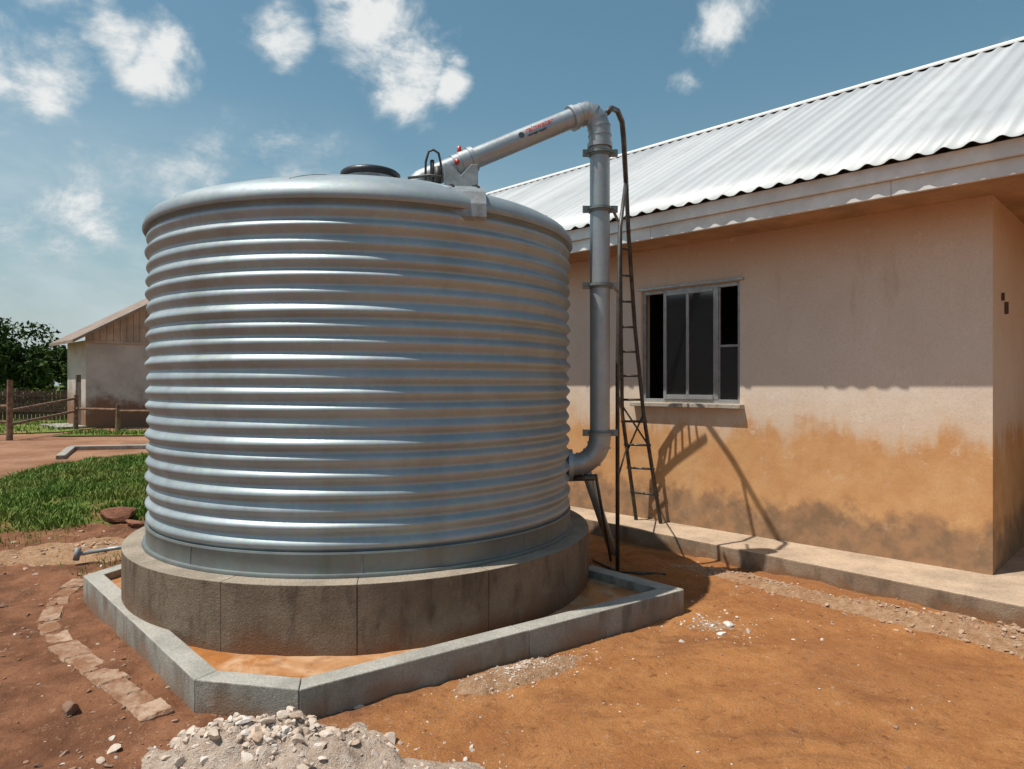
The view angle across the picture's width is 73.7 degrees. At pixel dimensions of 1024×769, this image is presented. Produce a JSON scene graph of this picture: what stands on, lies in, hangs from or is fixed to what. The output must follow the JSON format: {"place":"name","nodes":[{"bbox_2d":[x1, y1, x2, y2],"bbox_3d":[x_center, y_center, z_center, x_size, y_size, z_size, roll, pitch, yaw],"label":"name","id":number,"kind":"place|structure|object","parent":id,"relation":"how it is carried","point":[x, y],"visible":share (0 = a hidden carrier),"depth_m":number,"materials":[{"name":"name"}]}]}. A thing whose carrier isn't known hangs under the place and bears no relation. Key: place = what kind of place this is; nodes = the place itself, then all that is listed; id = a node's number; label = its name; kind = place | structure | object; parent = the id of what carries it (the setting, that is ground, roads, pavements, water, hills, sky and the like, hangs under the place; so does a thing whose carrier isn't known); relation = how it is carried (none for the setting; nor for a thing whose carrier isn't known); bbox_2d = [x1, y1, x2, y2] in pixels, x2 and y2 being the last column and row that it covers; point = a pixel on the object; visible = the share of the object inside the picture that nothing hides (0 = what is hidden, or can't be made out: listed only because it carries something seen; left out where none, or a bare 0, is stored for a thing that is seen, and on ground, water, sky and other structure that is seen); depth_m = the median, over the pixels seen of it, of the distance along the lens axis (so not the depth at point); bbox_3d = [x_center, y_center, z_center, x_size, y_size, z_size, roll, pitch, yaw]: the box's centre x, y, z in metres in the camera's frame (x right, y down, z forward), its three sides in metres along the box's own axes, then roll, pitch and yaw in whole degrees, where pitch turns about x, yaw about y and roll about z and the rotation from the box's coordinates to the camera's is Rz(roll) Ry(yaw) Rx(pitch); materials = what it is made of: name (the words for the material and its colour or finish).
{"place":"outdoors","nodes":[
{"label":"outdoors","id":0,"kind":"place"},
{"bbox_2d":[23,392,35,418],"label":"grass field","id":1,"kind":"structure","parent":0,"point":[27,412],"depth_m":40.28,"materials":[{"name":"green plant"}]},
{"bbox_2d":[0,339,55,390],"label":"broadleaf tree","id":2,"kind":"object","parent":1,"relation":"on","point":[31,367],"visible":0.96,"depth_m":41.43,"materials":[{"name":"green plant"}]},
{"bbox_2d":[23,390,35,412],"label":"hedge bushes","id":3,"kind":"object","parent":1,"relation":"on","point":[31,400],"visible":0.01,"depth_m":42.34,"materials":[{"name":"green plant"}]},
{"bbox_2d":[0,317,66,383],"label":"broadleaf tree","id":4,"kind":"object","parent":1,"relation":"on","point":[5,329],"visible":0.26,"depth_m":45.77,"materials":[{"name":"green plant"}]},
{"bbox_2d":[49,350,66,382],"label":"broadleaf tree","id":5,"kind":"object","parent":1,"relation":"on","point":[61,363],"visible":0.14,"depth_m":47.78,"materials":[{"name":"green plant"}]},
{"bbox_2d":[59,366,66,387],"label":"broadleaf tree","id":6,"kind":"object","parent":1,"relation":"on","point":[64,373],"visible":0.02,"depth_m":44.98,"materials":[{"name":"green plant"}]},
{"bbox_2d":[0,386,1023,768],"bbox_3d":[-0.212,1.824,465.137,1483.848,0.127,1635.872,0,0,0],"label":"ground","id":7,"kind":"structure","parent":0,"point":[786,720],"depth_m":3.94,"materials":[{"name":"brown soil"}]},
{"bbox_2d":[0,388,66,420],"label":"picket fence","id":8,"kind":"object","parent":7,"relation":"on","point":[45,397],"visible":0.16,"depth_m":33.37,"materials":[{"name":"brown wood"}]},
{"bbox_2d":[0,346,66,394],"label":"distant trees","id":9,"kind":"object","parent":7,"relation":"on","point":[50,387],"visible":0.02,"depth_m":85.72,"materials":[{"name":"green plant"}]},
{"bbox_2d":[0,522,120,577],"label":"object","id":10,"kind":"object","parent":7,"relation":"on","point":[60,542],"visible":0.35,"depth_m":7.72,"materials":[{"name":"green plant"}]},
{"bbox_2d":[0,529,127,575],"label":"gravel patch","id":11,"kind":"object","parent":7,"relation":"on","point":[51,553],"visible":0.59,"depth_m":7.21,"materials":[{"name":"brown gravel"}]},
{"bbox_2d":[0,418,147,435],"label":"grass verge","id":12,"kind":"object","parent":7,"relation":"on","point":[34,427],"depth_m":25.88,"materials":[{"name":"green plant"}]},
{"bbox_2d":[0,380,148,440],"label":"rail fence","id":13,"kind":"object","parent":7,"relation":"on","point":[8,421],"visible":0.56,"depth_m":24.20,"materials":[{"name":"brown wood"}]},
{"bbox_2d":[0,452,149,533],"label":"grass mound","id":14,"kind":"object","parent":7,"relation":"on","point":[84,491],"depth_m":10.04,"materials":[{"name":"plant"}]},
{"bbox_2d":[40,298,149,428],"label":"farm shed","id":15,"kind":"structure","parent":7,"relation":"on","point":[107,357],"depth_m":28.57,"materials":[{"name":"paint"}]},
{"bbox_2d":[77,375,80,424],"bbox_3d":[-18.060,0.750,28.566,0.900,2.300,0.050,0,0,45],"label":"fence post","id":16,"kind":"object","parent":15,"relation":"in","point":[78,376],"depth_m":28.57,"materials":[{"name":"brown wood"}]},
{"bbox_2d":[73,545,121,560],"bbox_3d":[-4.122,1.700,6.936,0.590,0.131,0.060,0,0,-21],"label":"standpipe stub","id":17,"kind":"object","parent":7,"relation":"on","point":[78,552],"visible":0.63,"depth_m":6.87,"materials":[{"name":"silver metal"}]},
{"bbox_2d":[52,430,144,435],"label":"grass verge","id":18,"kind":"object","parent":7,"relation":"on","point":[74,434],"depth_m":24.03,"materials":[{"name":"green plant"}]},
{"bbox_2d":[56,444,146,459],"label":"garden kerb","id":19,"kind":"structure","parent":7,"relation":"on","point":[66,452],"depth_m":18.76,"materials":[{"name":"concrete"}]},
{"bbox_2d":[37,578,173,722],"bbox_3d":[-3.116,1.871,4.965,0.503,0.215,3.571,0,0,-38],"label":"stone edging","id":20,"kind":"object","parent":7,"relation":"on","point":[118,686],"visible":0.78,"depth_m":4.30,"materials":[{"name":"brown stone"}]},
{"bbox_2d":[100,506,144,528],"bbox_3d":[-4.932,1.727,8.811,0.938,0.265,0.360,0,0,31],"label":"earth boulder","id":21,"kind":"object","parent":7,"relation":"on","point":[119,514],"visible":0.76,"depth_m":8.80,"materials":[{"name":"brown stone"}]},
{"bbox_2d":[24,704,474,768],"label":"rubble pile","id":22,"kind":"object","parent":7,"relation":"on","point":[289,737],"visible":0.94,"depth_m":3.19,"materials":[{"name":"grey gravel"}]},
{"bbox_2d":[121,510,588,655],"bbox_3d":[-1.288,1.515,6.216,3.942,0.530,3.945,0,0,0],"label":"tank foundation","id":23,"kind":"object","parent":7,"relation":"on","point":[285,617],"visible":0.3,"depth_m":4.39,"materials":[{"name":"concrete"}]},
{"bbox_2d":[141,164,572,578],"bbox_3d":[-1.288,-0.353,6.218,3.670,3.217,3.670,0,0,0],"label":"water tank","id":24,"kind":"object","parent":23,"relation":"on","point":[359,371],"visible":1,"depth_m":4.56,"materials":[{"name":"silver metal"}]},
{"bbox_2d":[408,100,619,561],"bbox_3d":[0.339,-0.345,6.160,2.656,4.357,0.914,0,0,-39],"label":"water pipe","id":25,"kind":"object","parent":24,"relation":"attached to","point":[599,152],"visible":0.95,"depth_m":6.01,"materials":[{"name":"grey metal"}]},
{"bbox_2d":[111,576,640,679],"bbox_3d":[-1.220,1.689,4.998,4.968,0.024,2.673,0,0,7],"label":"mud apron","id":26,"kind":"object","parent":7,"relation":"on","point":[594,591],"visible":0.09,"depth_m":4.21,"materials":[{"name":"orange soil"}]},
{"bbox_2d":[83,564,683,718],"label":"concrete kerb","id":27,"kind":"structure","parent":7,"relation":"on","point":[193,680],"depth_m":4.22,"materials":[{"name":"grey concrete"}]},
{"bbox_2d":[377,729,575,768],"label":"rubble pile","id":28,"kind":"object","parent":7,"relation":"on","point":[412,763],"visible":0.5,"depth_m":3.20,"materials":[{"name":"beige gravel"}]},
{"bbox_2d":[13,530,993,768],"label":"white stones","id":29,"kind":"object","parent":7,"relation":"on","point":[729,624],"visible":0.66,"depth_m":4.94,"materials":[{"name":"white stone"}]},
{"bbox_2d":[389,646,622,726],"bbox_3d":[0.101,1.799,4.187,1.894,0.133,0.602,0,0,-36],"label":"gravel patch","id":30,"kind":"object","parent":7,"relation":"on","point":[499,679],"visible":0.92,"depth_m":4.17,"materials":[{"name":"beige gravel"}]},
{"bbox_2d":[0,523,1014,768],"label":"ground stones","id":31,"kind":"object","parent":7,"relation":"on","point":[70,708],"visible":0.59,"depth_m":3.79,"materials":[{"name":"brown stone"}]},
{"bbox_2d":[592,105,665,574],"bbox_3d":[1.234,-0.360,7.178,0.723,4.421,2.253,0,0,11],"label":"metal ladder","id":32,"kind":"object","parent":7,"relation":"on","point":[620,409],"visible":0.98,"depth_m":7.36,"materials":[{"name":"metal"}]},
{"bbox_2d":[631,551,836,600],"bbox_3d":[2.255,1.790,6.184,0.544,0.154,4.704,0,0,-43],"label":"gravel patch","id":33,"kind":"object","parent":7,"relation":"on","point":[750,579],"visible":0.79,"depth_m":6.10,"materials":[{"name":"brown gravel"}]},
{"bbox_2d":[660,601,823,651],"bbox_3d":[1.806,1.824,4.981,1.640,0.090,0.919,0,0,31],"label":"gravel patch","id":34,"kind":"object","parent":7,"relation":"on","point":[713,625],"visible":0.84,"depth_m":5.10,"materials":[{"name":"white gravel"}]},
{"bbox_2d":[566,195,1023,574],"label":"walls","id":35,"kind":"structure","parent":7,"relation":"on","point":[881,414],"depth_m":6.69,"materials":[{"name":"paint"}]},
{"bbox_2d":[630,402,743,408],"bbox_3d":[2.003,0.241,7.932,1.107,0.048,1.107,0,0,0],"label":"window sill","id":36,"kind":"structure","parent":35,"relation":"attached to","point":[701,405],"depth_m":7.80,"materials":[{"name":"beige concrete"}]},
{"bbox_2d":[638,277,743,403],"bbox_3d":[2.053,-0.477,7.935,1.010,1.385,1.031,0,0,0],"label":"window frame","id":37,"kind":"object","parent":35,"relation":"attached to","point":[717,345],"visible":0.97,"depth_m":7.95,"materials":[{"name":"grey metal"}]},
{"bbox_2d":[667,291,712,394],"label":"window glass panes","id":38,"kind":"object","parent":37,"relation":"in","point":[700,343],"visible":1,"depth_m":7.93,"materials":[{"name":"black glass"}]},
{"bbox_2d":[720,347,737,399],"bbox_3d":[2.425,-0.125,7.633,0.168,0.590,0.168,0,0,0],"label":"window pane","id":39,"kind":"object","parent":37,"relation":"in","point":[728,373],"depth_m":7.63,"materials":[{"name":"black glass"}]},
{"bbox_2d":[566,134,1023,230],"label":"roof back","id":40,"kind":"structure","parent":35,"relation":"on","point":[918,155],"depth_m":11.71,"materials":[{"name":"grey metal"}]},
{"bbox_2d":[488,40,1023,229],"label":"roof front","id":41,"kind":"structure","parent":40,"relation":"attached to","point":[964,101],"depth_m":7.94,"materials":[{"name":"silver metal"}]},
{"bbox_2d":[486,36,1023,194],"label":"ridge cap","id":42,"kind":"object","parent":41,"relation":"on","point":[957,57],"visible":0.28,"depth_m":10.54,"materials":[{"name":"paint"}]},
{"bbox_2d":[568,174,1023,263],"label":"soffit","id":43,"kind":"structure","parent":35,"relation":"attached to","point":[1007,192],"depth_m":6.41,"materials":[{"name":"beige paint"}]},
{"bbox_2d":[567,136,1023,253],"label":"fascia","id":44,"kind":"structure","parent":43,"relation":"attached to","point":[1000,159],"depth_m":6.10,"materials":[{"name":"paint"}]},
{"bbox_2d":[1001,293,1008,313],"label":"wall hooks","id":45,"kind":"object","parent":35,"relation":"attached to","point":[1006,303],"depth_m":6.19,"materials":[{"name":"brown metal"}]},
{"bbox_2d":[570,506,1023,628],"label":"concrete walkway","id":46,"kind":"structure","parent":7,"relation":"on","point":[997,596],"depth_m":6.18,"materials":[{"name":"grey concrete"}]},
{"bbox_2d":[640,557,1023,658],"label":"gravel patch","id":47,"kind":"object","parent":7,"relation":"on","point":[1000,636],"visible":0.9,"depth_m":5.01,"materials":[{"name":"brown gravel"}]},
{"bbox_2d":[0,0,1023,385],"label":"sky","id":48,"kind":"structure","parent":0,"point":[111,111],"materials":[{"name":"blue"}]}
]}

